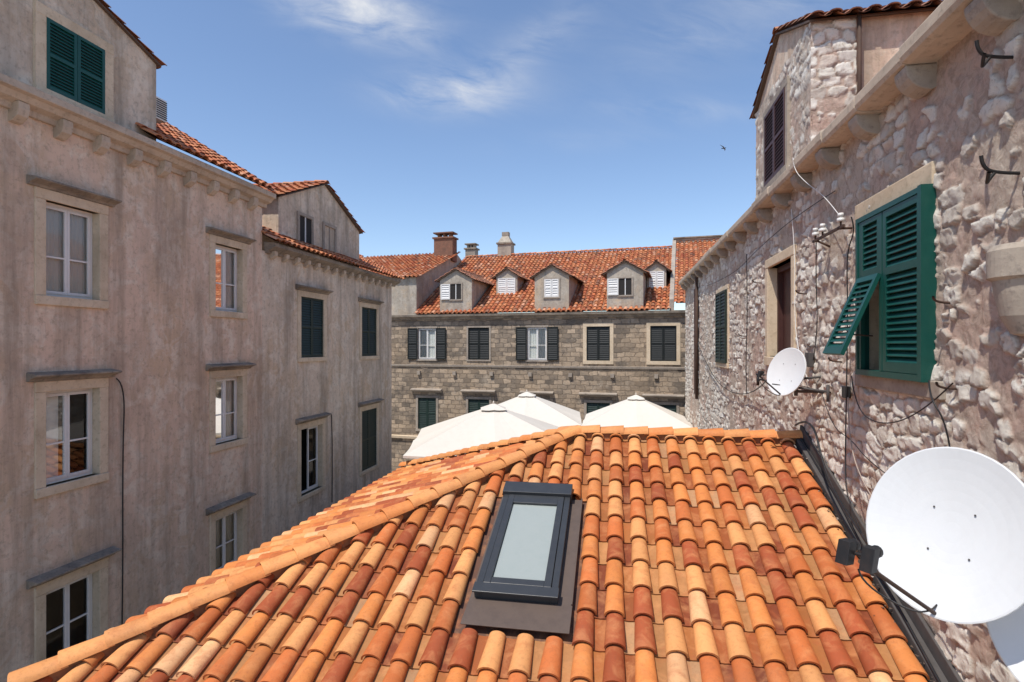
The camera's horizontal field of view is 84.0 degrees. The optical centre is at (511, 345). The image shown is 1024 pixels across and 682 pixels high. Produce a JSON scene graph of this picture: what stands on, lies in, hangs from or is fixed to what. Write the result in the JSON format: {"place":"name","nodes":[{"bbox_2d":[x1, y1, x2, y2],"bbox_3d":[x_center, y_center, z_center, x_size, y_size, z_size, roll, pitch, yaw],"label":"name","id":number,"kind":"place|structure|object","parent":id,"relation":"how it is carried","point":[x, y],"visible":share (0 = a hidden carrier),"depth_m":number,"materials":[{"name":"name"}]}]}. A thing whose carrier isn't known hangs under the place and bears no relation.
{"place":"outdoors","nodes":[
{"label":"outdoors","id":0,"kind":"place"},
{"bbox_2d":[440,270,489,313],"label":"roof dormer walls","id":1,"kind":"structure","parent":0,"point":[473,292],"depth_m":29.79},
{"bbox_2d":[436,269,491,285],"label":"roof dormer boards","id":2,"kind":"object","parent":1,"relation":"on","point":[460,272],"visible":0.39,"depth_m":29.82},
{"bbox_2d":[434,268,480,282],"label":"roof dormer tiles","id":3,"kind":"object","parent":2,"relation":"on","point":[445,274],"visible":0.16,"depth_m":29.94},
{"bbox_2d":[455,268,493,285],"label":"roof dormer tiles","id":4,"kind":"object","parent":2,"relation":"on","point":[478,278],"visible":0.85,"depth_m":30.75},
{"bbox_2d":[403,401,558,458],"bbox_3d":[-0.535,3.300,16.478,4.600,3.400,4.600,0,0,-3],"label":"patio umbrella","id":5,"kind":"object","parent":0,"point":[488,424],"visible":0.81,"depth_m":15.37,"materials":[{"name":"fabric"}]},
{"bbox_2d":[496,269,524,293],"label":"roof dormer walls","id":6,"kind":"structure","parent":0,"point":[506,273],"depth_m":30.91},
{"bbox_2d":[493,268,525,279],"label":"roof dormer boards","id":7,"kind":"object","parent":6,"relation":"on","point":[510,271],"visible":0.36,"depth_m":30.91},
{"bbox_2d":[506,267,528,280],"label":"roof dormer tiles","id":8,"kind":"object","parent":7,"relation":"on","point":[519,274],"visible":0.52,"depth_m":31.05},
{"bbox_2d":[104,0,928,312],"label":"sky","id":9,"kind":"structure","parent":0,"point":[553,125],"materials":[{"name":"blue"}]},
{"bbox_2d":[498,390,581,426],"bbox_3d":[0.578,3.360,22.170,4.200,3.280,4.200,0,0,6],"label":"patio umbrella","id":10,"kind":"object","parent":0,"point":[529,404],"visible":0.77,"depth_m":21.20,"materials":[{"name":"fabric"}]},
{"bbox_2d":[535,266,582,312],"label":"roof dormer walls","id":11,"kind":"structure","parent":0,"point":[568,285],"depth_m":28.32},
{"bbox_2d":[531,265,581,282],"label":"roof dormer boards","id":12,"kind":"object","parent":11,"relation":"on","point":[533,277],"visible":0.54,"depth_m":28.35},
{"bbox_2d":[529,264,555,280],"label":"roof dormer tiles","id":13,"kind":"object","parent":12,"relation":"on","point":[539,271],"visible":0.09,"depth_m":28.44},
{"bbox_2d":[551,264,583,282],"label":"roof dormer tiles","id":14,"kind":"object","parent":12,"relation":"on","point":[573,276],"visible":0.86,"depth_m":28.23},
{"bbox_2d":[607,262,648,310],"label":"roof dormer walls","id":15,"kind":"structure","parent":0,"point":[624,269],"depth_m":27.20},
{"bbox_2d":[603,261,648,277],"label":"roof dormer boards","id":16,"kind":"object","parent":15,"relation":"on","point":[645,273],"visible":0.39,"depth_m":27.31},
{"bbox_2d":[601,260,624,278],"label":"roof dormer tiles","id":17,"kind":"object","parent":16,"relation":"on","point":[611,268],"visible":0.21,"depth_m":27.41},
{"bbox_2d":[625,260,651,277],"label":"roof dormer tiles","id":18,"kind":"object","parent":16,"relation":"on","point":[647,272],"visible":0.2,"depth_m":27.10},
{"bbox_2d":[582,393,692,428],"bbox_3d":[4.686,3.390,21.505,3.960,3.220,3.960,0,0,11],"label":"patio umbrella","id":19,"kind":"object","parent":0,"point":[635,410],"visible":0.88,"depth_m":20.42,"materials":[{"name":"fabric"}]},
{"bbox_2d":[647,263,666,287],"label":"roof dormer walls","id":20,"kind":"structure","parent":0,"point":[656,267],"depth_m":28.78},
{"bbox_2d":[646,262,669,273],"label":"roof dormer boards","id":21,"kind":"object","parent":20,"relation":"on","point":[668,271],"visible":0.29,"depth_m":28.76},
{"bbox_2d":[656,261,672,273],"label":"roof dormer tiles","id":22,"kind":"object","parent":21,"relation":"on","point":[670,270],"visible":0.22,"depth_m":28.64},
{"label":"ground","id":23,"kind":"structure","parent":0,"visible":0},
{"bbox_2d":[0,106,261,681],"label":"walls","id":24,"kind":"structure","parent":23,"relation":"on","point":[157,335],"depth_m":10.61,"materials":[{"name":"beige paint"}]},
{"bbox_2d":[116,378,124,624],"bbox_3d":[-7.173,3.295,10.422,0.037,5.411,0.170,0,0,11],"label":"wall cable","id":25,"kind":"object","parent":24,"relation":"attached to","point":[122,497],"depth_m":10.47,"materials":[{"name":"rubber"}]},
{"bbox_2d":[0,72,275,210],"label":"cornice","id":26,"kind":"structure","parent":24,"relation":"attached to","point":[22,102],"depth_m":10.14,"materials":[{"name":"stone"}]},
{"bbox_2d":[0,0,155,140],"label":"attic walls","id":27,"kind":"structure","parent":26,"relation":"on","point":[134,83],"depth_m":10.14,"materials":[{"name":"paint"}]},
{"bbox_2d":[33,0,114,122],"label":"window surround","id":28,"kind":"object","parent":27,"relation":"attached to","point":[73,63],"visible":1,"depth_m":9.51,"materials":[{"name":"stone"}]},
{"bbox_2d":[94,0,160,66],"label":"attic roof boards","id":29,"kind":"object","parent":27,"relation":"on","point":[125,30],"visible":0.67,"depth_m":10.59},
{"bbox_2d":[99,0,166,68],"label":"attic roof tiles","id":30,"kind":"object","parent":29,"relation":"on","point":[122,22],"visible":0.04,"depth_m":10.75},
{"bbox_2d":[156,96,166,122],"bbox_3d":[-7.247,-4.765,11.503,0.370,0.430,0.295,0,0,11],"label":"air conditioner","id":31,"kind":"object","parent":27,"relation":"attached to","point":[161,110],"visible":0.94,"depth_m":11.48,"materials":[{"name":"white paint"}]},
{"bbox_2d":[135,122,277,190],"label":"roof tiles","id":32,"kind":"object","parent":26,"relation":"on","point":[170,134],"visible":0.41,"depth_m":12.92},
{"bbox_2d":[26,174,256,662],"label":"window surrounds","id":33,"kind":"object","parent":24,"relation":"attached to","point":[96,564],"visible":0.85,"depth_m":10.02,"materials":[{"name":"stone"}]},
{"bbox_2d":[46,202,236,648],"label":"windows","id":34,"kind":"structure","parent":24,"relation":"attached to","point":[68,252],"depth_m":9.88,"materials":[{"name":"white paint"}]},
{"bbox_2d":[262,250,391,542],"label":"walls","id":35,"kind":"structure","parent":23,"relation":"on","point":[342,382],"depth_m":17.61,"materials":[{"name":"grey paint"}]},
{"bbox_2d":[263,242,400,287],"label":"cornice","id":36,"kind":"structure","parent":35,"relation":"attached to","point":[273,250],"depth_m":17.33,"materials":[{"name":"stone"}]},
{"bbox_2d":[261,225,404,279],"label":"roof tiles","id":37,"kind":"object","parent":36,"relation":"on","point":[364,262],"visible":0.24,"depth_m":17.59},
{"bbox_2d":[262,185,358,267],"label":"dormer walls","id":38,"kind":"structure","parent":37,"relation":"attached to","point":[320,204],"depth_m":17.68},
{"bbox_2d":[297,211,336,253],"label":"dormer windows","id":39,"kind":"structure","parent":38,"relation":"attached to","point":[305,227],"depth_m":17.42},
{"bbox_2d":[276,183,362,233],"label":"dormer roof boards","id":40,"kind":"object","parent":38,"relation":"on","point":[338,202],"visible":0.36,"depth_m":18.62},
{"bbox_2d":[257,181,326,194],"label":"dormer roof tiles","id":41,"kind":"object","parent":40,"relation":"on","point":[286,187],"visible":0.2,"depth_m":17.25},
{"bbox_2d":[253,180,328,184],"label":"dormer ridge tiles","id":42,"kind":"object","parent":41,"relation":"on","point":[305,181],"visible":0.23,"depth_m":18.30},
{"bbox_2d":[256,182,364,232],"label":"dormer roof tiles","id":43,"kind":"object","parent":40,"relation":"on","point":[339,198],"visible":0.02,"depth_m":19.32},
{"bbox_2d":[331,415,332,501],"bbox_3d":[-5.738,3.600,18.129,0.034,2.801,0.065,0,0,11],"label":"wall cable","id":44,"kind":"object","parent":35,"relation":"attached to","point":[332,458],"depth_m":18.14,"materials":[{"name":"rubber"}]},
{"bbox_2d":[301,297,375,493],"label":"windows and shutters","id":45,"kind":"structure","parent":35,"relation":"attached to","point":[311,327],"depth_m":17.61,"materials":[{"name":"green paint"}]},
{"bbox_2d":[295,284,383,502],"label":"window surrounds","id":46,"kind":"object","parent":35,"relation":"attached to","point":[319,420],"visible":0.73,"depth_m":17.59,"materials":[{"name":"stone"}]},
{"bbox_2d":[392,316,684,470],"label":"walls","id":47,"kind":"structure","parent":23,"relation":"on","point":[506,384],"depth_m":28.82,"materials":[{"name":"stone"}]},
{"bbox_2d":[392,255,461,314],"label":"rooftop block","id":48,"kind":"structure","parent":47,"relation":"on","point":[410,295],"depth_m":30.81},
{"bbox_2d":[359,251,459,277],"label":"block roof tiles","id":49,"kind":"object","parent":48,"relation":"on","point":[411,265],"visible":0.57,"depth_m":33.88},
{"bbox_2d":[432,231,458,261],"bbox_3d":[-4.140,-6.100,35.392,1.410,1.800,0.860,0,0,17],"label":"chimney","id":50,"kind":"object","parent":49,"relation":"on","point":[445,244],"visible":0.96,"depth_m":35.09,"materials":[{"name":"brick"}]},
{"bbox_2d":[464,243,479,256],"bbox_3d":[-2.694,-6.000,38.089,0.860,1.600,0.760,0,0,17],"label":"chimney","id":51,"kind":"object","parent":48,"relation":"on","point":[471,249],"visible":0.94,"depth_m":37.84,"materials":[{"name":"grey stone"}]},
{"bbox_2d":[392,310,684,438],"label":"window surrounds and cornice","id":52,"kind":"object","parent":47,"relation":"attached to","point":[559,315],"visible":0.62,"depth_m":27.91,"materials":[{"name":"grey stone"}]},
{"bbox_2d":[414,247,671,313],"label":"roof tiles","id":53,"kind":"object","parent":52,"relation":"on","point":[588,268],"visible":0.63,"depth_m":31.57,"materials":[{"name":"tile"}]},
{"bbox_2d":[441,282,462,300],"bbox_3d":[-3.164,-2.820,29.808,1.212,0.940,0.080,0,0,17],"label":"dormer window","id":54,"kind":"structure","parent":53,"relation":"attached to","point":[452,291],"depth_m":29.80,"materials":[{"name":"white paint"}]},
{"bbox_2d":[496,232,514,256],"bbox_3d":[-0.395,-6.250,36.711,1.040,2.100,0.860,0,0,17],"label":"chimney stack","id":55,"kind":"object","parent":53,"relation":"on","point":[505,244],"visible":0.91,"depth_m":36.41,"materials":[{"name":"grey stone"}]},
{"bbox_2d":[498,278,515,293],"bbox_3d":[-0.292,-3.175,30.853,1.000,0.950,0.039,0,0,17],"label":"dormer window","id":56,"kind":"structure","parent":53,"relation":"attached to","point":[506,285],"depth_m":30.85,"materials":[{"name":"white paint"}]},
{"bbox_2d":[543,277,559,297],"bbox_3d":[1.962,-2.860,28.262,0.864,1.020,0.060,0,0,17],"label":"dormer window","id":57,"kind":"structure","parent":53,"relation":"attached to","point":[551,287],"depth_m":28.26,"materials":[{"name":"white paint"}]},
{"bbox_2d":[466,245,671,256],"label":"ridge tiles","id":58,"kind":"object","parent":53,"relation":"on","point":[574,250],"visible":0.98,"depth_m":35.09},
{"bbox_2d":[607,276,632,296],"bbox_3d":[5.189,-2.820,27.272,1.212,0.940,0.080,0,0,17],"label":"dormer window","id":59,"kind":"structure","parent":53,"relation":"attached to","point":[620,286],"depth_m":27.28,"materials":[{"name":"white paint"}]},
{"bbox_2d":[649,271,663,287],"bbox_3d":[7.301,-3.275,28.757,0.750,0.950,0.039,0,0,17],"label":"dormer window","id":60,"kind":"structure","parent":53,"relation":"attached to","point":[656,280],"depth_m":28.74,"materials":[{"name":"white paint"}]},
{"bbox_2d":[669,235,722,310],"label":"parapet","id":61,"kind":"structure","parent":52,"relation":"on","point":[672,278],"depth_m":31.87,"materials":[{"name":"grey stone"}]},
{"bbox_2d":[674,239,718,302],"bbox_3d":[12.000,-4.043,28.835,7.211,4.180,7.517,0,0,17],"label":"tiled roof","id":62,"kind":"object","parent":61,"relation":"attached to","point":[689,255],"visible":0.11,"depth_m":30.90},
{"bbox_2d":[407,326,675,428],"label":"windows and shutters","id":63,"kind":"structure","parent":47,"relation":"attached to","point":[542,343],"depth_m":28.70,"materials":[{"name":"black paint"}]},
{"bbox_2d":[685,258,790,415],"bbox_3d":[9.481,2.200,11.607,9.020,9.600,21.700,0,0,11],"label":"wall backing","id":64,"kind":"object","parent":23,"relation":"on","point":[685,319],"depth_m":23.10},
{"bbox_2d":[715,261,790,363],"bbox_3d":[5.098,-0.475,12.235,0.153,1.850,6.772,0,0,8],"label":"brown window and shutters","id":65,"kind":"structure","parent":64,"relation":"attached to","point":[783,306],"depth_m":10.19,"materials":[{"name":"paint"}]},
{"bbox_2d":[716,161,946,399],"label":"window surrounds","id":66,"kind":"object","parent":64,"relation":"attached to","point":[915,179],"visible":0.34,"depth_m":6.31,"materials":[{"name":"stone"}]},
{"bbox_2d":[685,0,1023,681],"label":"stone wall","id":67,"kind":"structure","parent":64,"relation":"attached to","point":[961,117],"depth_m":5.16,"materials":[{"name":"stone"}]},
{"bbox_2d":[694,277,697,398],"bbox_3d":[6.375,-0.250,19.688,0.110,4.100,1.153,0,0,16],"label":"drainpipe","id":68,"kind":"object","parent":67,"relation":"attached to","point":[696,339],"visible":1,"depth_m":19.14,"materials":[{"name":"metal"}]},
{"bbox_2d":[697,343,765,393],"bbox_3d":[5.250,0.493,14.024,0.175,1.206,10.508,0,0,12],"label":"wall wire","id":69,"kind":"object","parent":67,"relation":"attached to","point":[724,387],"depth_m":13.69,"materials":[{"name":"black metal"}]},
{"bbox_2d":[746,254,747,392],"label":"wall wire","id":70,"kind":"object","parent":67,"relation":"attached to","point":[746,327],"depth_m":11.79,"materials":[{"name":"black metal"}]},
{"bbox_2d":[707,191,834,285],"bbox_3d":[4.924,-1.808,12.102,0.012,0.246,10.400,0,0,11],"label":"wall wire","id":71,"kind":"object","parent":67,"relation":"attached to","point":[779,230],"depth_m":9.15,"materials":[{"name":"black metal"}]},
{"bbox_2d":[756,348,820,395],"bbox_3d":[3.771,0.365,7.741,0.727,0.672,0.642,0,0,40],"label":"satellite dish","id":72,"kind":"object","parent":67,"relation":"attached to","point":[786,371],"visible":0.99,"depth_m":7.88,"materials":[{"name":"white metal"}]},
{"bbox_2d":[756,375,830,401],"bbox_3d":[3.896,0.570,7.840,0.238,0.300,1.179,0,0,-25],"label":"dish bracket","id":73,"kind":"object","parent":67,"relation":"attached to","point":[827,391],"visible":0.77,"depth_m":7.50,"materials":[{"name":"black metal"}]},
{"bbox_2d":[791,209,807,379],"bbox_3d":[4.227,-0.799,8.367,0.010,2.605,0.808,0,0,11],"label":"wall wire","id":74,"kind":"object","parent":67,"relation":"attached to","point":[794,281],"depth_m":8.59,"materials":[{"name":"white paint"}]},
{"bbox_2d":[813,242,817,359],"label":"wall wire","id":75,"kind":"object","parent":67,"relation":"attached to","point":[816,300],"depth_m":7.63,"materials":[{"name":"black metal"}]},
{"bbox_2d":[793,159,837,213],"bbox_3d":[3.947,-2.069,7.331,0.113,1.146,1.364,0,0,4],"label":"wall wire","id":76,"kind":"object","parent":67,"relation":"attached to","point":[815,189],"depth_m":7.51,"materials":[{"name":"white paint"}]},
{"bbox_2d":[805,353,850,397],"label":"junction boxes","id":77,"kind":"object","parent":67,"relation":"attached to","point":[809,359],"visible":0.81,"depth_m":7.92,"materials":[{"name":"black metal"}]},
{"bbox_2d":[794,421,867,544],"bbox_3d":[3.846,1.632,6.811,0.086,1.164,3.609,0,0,12],"label":"wall wire","id":78,"kind":"object","parent":67,"relation":"attached to","point":[836,494],"depth_m":6.80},
{"bbox_2d":[812,213,851,247],"bbox_3d":[3.976,-1.409,7.065,0.191,0.282,1.050,0,0,11],"label":"insulator bracket","id":79,"kind":"object","parent":67,"relation":"attached to","point":[840,219],"visible":1,"depth_m":7.21,"materials":[{"name":"ceramic"}]},
{"bbox_2d":[846,217,853,396],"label":"wall wire","id":80,"kind":"object","parent":67,"relation":"attached to","point":[847,298],"depth_m":6.62,"materials":[{"name":"black metal"}]},
{"bbox_2d":[679,0,1021,289],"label":"stone gutter","id":81,"kind":"object","parent":67,"relation":"attached to","point":[909,69],"visible":0.84,"depth_m":5.60,"materials":[{"name":"stone"}]},
{"bbox_2d":[822,394,884,472],"bbox_3d":[3.708,0.961,6.024,0.035,0.689,2.805,0,0,13],"label":"wall wire","id":82,"kind":"object","parent":67,"relation":"attached to","point":[849,438],"depth_m":6.43,"materials":[{"name":"black metal"}]},
{"bbox_2d":[845,397,863,535],"bbox_3d":[3.721,1.352,6.152,0.076,1.507,1.066,0,0,17],"label":"wall wire","id":83,"kind":"object","parent":67,"relation":"attached to","point":[845,467],"depth_m":6.47,"materials":[{"name":"black metal"}]},
{"bbox_2d":[847,397,870,494],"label":"wall wire","id":84,"kind":"object","parent":67,"relation":"attached to","point":[852,447],"depth_m":6.30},
{"bbox_2d":[823,184,936,382],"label":"green louvred shutters","id":85,"kind":"object","parent":67,"relation":"attached to","point":[895,253],"visible":1,"depth_m":5.45,"materials":[{"name":"paint"}]},
{"bbox_2d":[851,376,953,423],"bbox_3d":[3.660,0.534,5.522,0.082,0.477,2.008,0,0,11],"label":"wall wire","id":86,"kind":"object","parent":67,"relation":"attached to","point":[951,384],"depth_m":5.30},
{"bbox_2d":[835,447,1023,623],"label":"satellite dish","id":87,"kind":"object","parent":67,"relation":"attached to","point":[945,532],"visible":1,"depth_m":3.15,"materials":[{"name":"metal"}]},
{"bbox_2d":[928,380,950,446],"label":"wall wire","id":88,"kind":"object","parent":67,"relation":"attached to","point":[941,416],"depth_m":4.58,"materials":[{"name":"black metal"}]},
{"bbox_2d":[932,296,949,303],"bbox_3d":[3.525,-0.373,4.667,0.189,0.067,0.040,0,0,-5],"label":"wall peg","id":89,"kind":"object","parent":67,"relation":"attached to","point":[938,301],"depth_m":4.67,"materials":[{"name":"metal"}]},
{"bbox_2d":[935,382,956,389],"bbox_3d":[3.516,0.326,4.618,0.189,0.067,0.040,0,0,-5],"label":"wall peg","id":90,"kind":"object","parent":67,"relation":"attached to","point":[943,387],"depth_m":4.62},
{"bbox_2d":[985,171,995,183],"bbox_3d":[3.252,-1.149,3.877,0.196,0.097,0.047,0,0,-42],"label":"iron hook","id":91,"kind":"object","parent":67,"relation":"attached to","point":[989,176],"visible":1,"depth_m":3.85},
{"bbox_2d":[974,40,1013,58],"bbox_3d":[3.369,-2.060,3.964,0.274,0.144,0.035,0,0,6],"label":"iron hook","id":92,"kind":"object","parent":67,"relation":"attached to","point":[978,49],"visible":0.89,"depth_m":3.96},
{"bbox_2d":[980,53,990,67],"bbox_3d":[3.261,-1.969,3.926,0.196,0.097,0.047,0,0,-42],"label":"iron hook","id":93,"kind":"object","parent":92,"relation":"attached to","point":[984,62],"visible":1,"depth_m":3.90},
{"bbox_2d":[979,155,1019,174],"bbox_3d":[3.360,-1.240,3.915,0.274,0.144,0.035,0,0,6],"label":"iron hook","id":94,"kind":"object","parent":67,"relation":"attached to","point":[983,164],"visible":0.97,"depth_m":3.91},
{"bbox_2d":[986,241,1023,336],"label":"stone corbel basin","id":95,"kind":"object","parent":67,"relation":"attached to","point":[1005,269],"visible":1,"depth_m":3.78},
{"bbox_2d":[986,604,1023,681],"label":"satellite dish","id":96,"kind":"object","parent":67,"relation":"attached to","point":[1006,633],"visible":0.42,"depth_m":3.02,"materials":[{"name":"metal"}]},
{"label":"roof tiles","id":97,"kind":"object","parent":67,"relation":"on","visible":0},
{"bbox_2d":[758,11,932,109],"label":"dormer walls","id":98,"kind":"structure","parent":97,"relation":"attached to","point":[885,38],"depth_m":8.09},
{"bbox_2d":[755,22,812,199],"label":"dormer wall","id":99,"kind":"structure","parent":98,"relation":"attached to","point":[796,68],"depth_m":8.90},
{"bbox_2d":[762,76,790,192],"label":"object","id":100,"kind":"object","parent":99,"relation":"attached to","point":[776,140],"visible":0.98,"depth_m":9.80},
{"bbox_2d":[810,18,856,140],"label":"stone wall","id":101,"kind":"structure","parent":98,"relation":"attached to","point":[833,67],"depth_m":8.16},
{"bbox_2d":[752,7,936,118],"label":"dormer roof boards","id":102,"kind":"object","parent":98,"relation":"on","point":[769,62],"visible":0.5,"depth_m":9.04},
{"bbox_2d":[749,28,781,118],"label":"dormer roof tiles","id":103,"kind":"object","parent":102,"relation":"on","point":[776,30],"visible":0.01,"depth_m":10.60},
{"bbox_2d":[777,0,943,29],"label":"dormer roof tiles","id":104,"kind":"object","parent":102,"relation":"on","point":[877,8],"visible":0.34,"depth_m":8.05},
{"bbox_2d":[857,12,861,93],"bbox_3d":[4.721,-4.650,7.977,0.449,3.900,0.057,0,0,-18],"label":"drainpipe","id":105,"kind":"object","parent":97,"relation":"attached to","point":[859,52],"visible":0.65,"depth_m":8.01,"materials":[{"name":"metal"}]},
{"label":"house walls","id":106,"kind":"object","parent":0,"visible":0},
{"bbox_2d":[108,436,546,629],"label":"roof tiles","id":107,"kind":"object","parent":106,"relation":"on","point":[399,485],"visible":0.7,"depth_m":9.16,"materials":[{"name":"ceramic"}]},
{"bbox_2d":[7,425,581,681],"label":"hip tiles","id":108,"kind":"object","parent":107,"relation":"on","point":[66,657],"visible":1,"depth_m":6.29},
{"bbox_2d":[399,425,580,465],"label":"roof ridge tiles","id":109,"kind":"object","parent":107,"relation":"on","point":[532,436],"visible":0.93,"depth_m":11.05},
{"bbox_2d":[49,432,795,681],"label":"ridge bedding","id":110,"kind":"object","parent":106,"relation":"on","point":[108,652],"visible":0.32,"depth_m":7.32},
{"bbox_2d":[33,432,929,681],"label":"front roof tiles","id":111,"kind":"object","parent":106,"relation":"on","point":[708,561],"visible":0.94,"depth_m":5.79,"materials":[{"name":"tile"}]},
{"bbox_2d":[460,481,582,633],"bbox_3d":[0.215,2.259,6.491,1.060,0.900,2.158,0,0,11],"label":"skylight","id":112,"kind":"object","parent":111,"relation":"attached to","point":[525,577],"visible":1,"depth_m":6.21,"materials":[{"name":"grey metal"}]},
{"bbox_2d":[581,425,802,438],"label":"ridge tiles","id":113,"kind":"object","parent":111,"relation":"on","point":[694,431],"visible":0.98,"depth_m":8.60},
{"bbox_2d":[799,457,934,681],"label":"leaf debris","id":114,"kind":"object","parent":111,"relation":"on","point":[871,576],"visible":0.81,"depth_m":5.66,"materials":[{"name":"brown plant"}]},
{"bbox_2d":[795,425,962,681],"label":"wall flashing","id":115,"kind":"object","parent":106,"relation":"on","point":[943,667],"depth_m":5.42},
{"bbox_2d":[800,438,940,681],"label":"flashing cable","id":116,"kind":"object","parent":115,"relation":"attached to","point":[903,616],"visible":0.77,"depth_m":5.48,"materials":[{"name":"black metal"}]}
]}

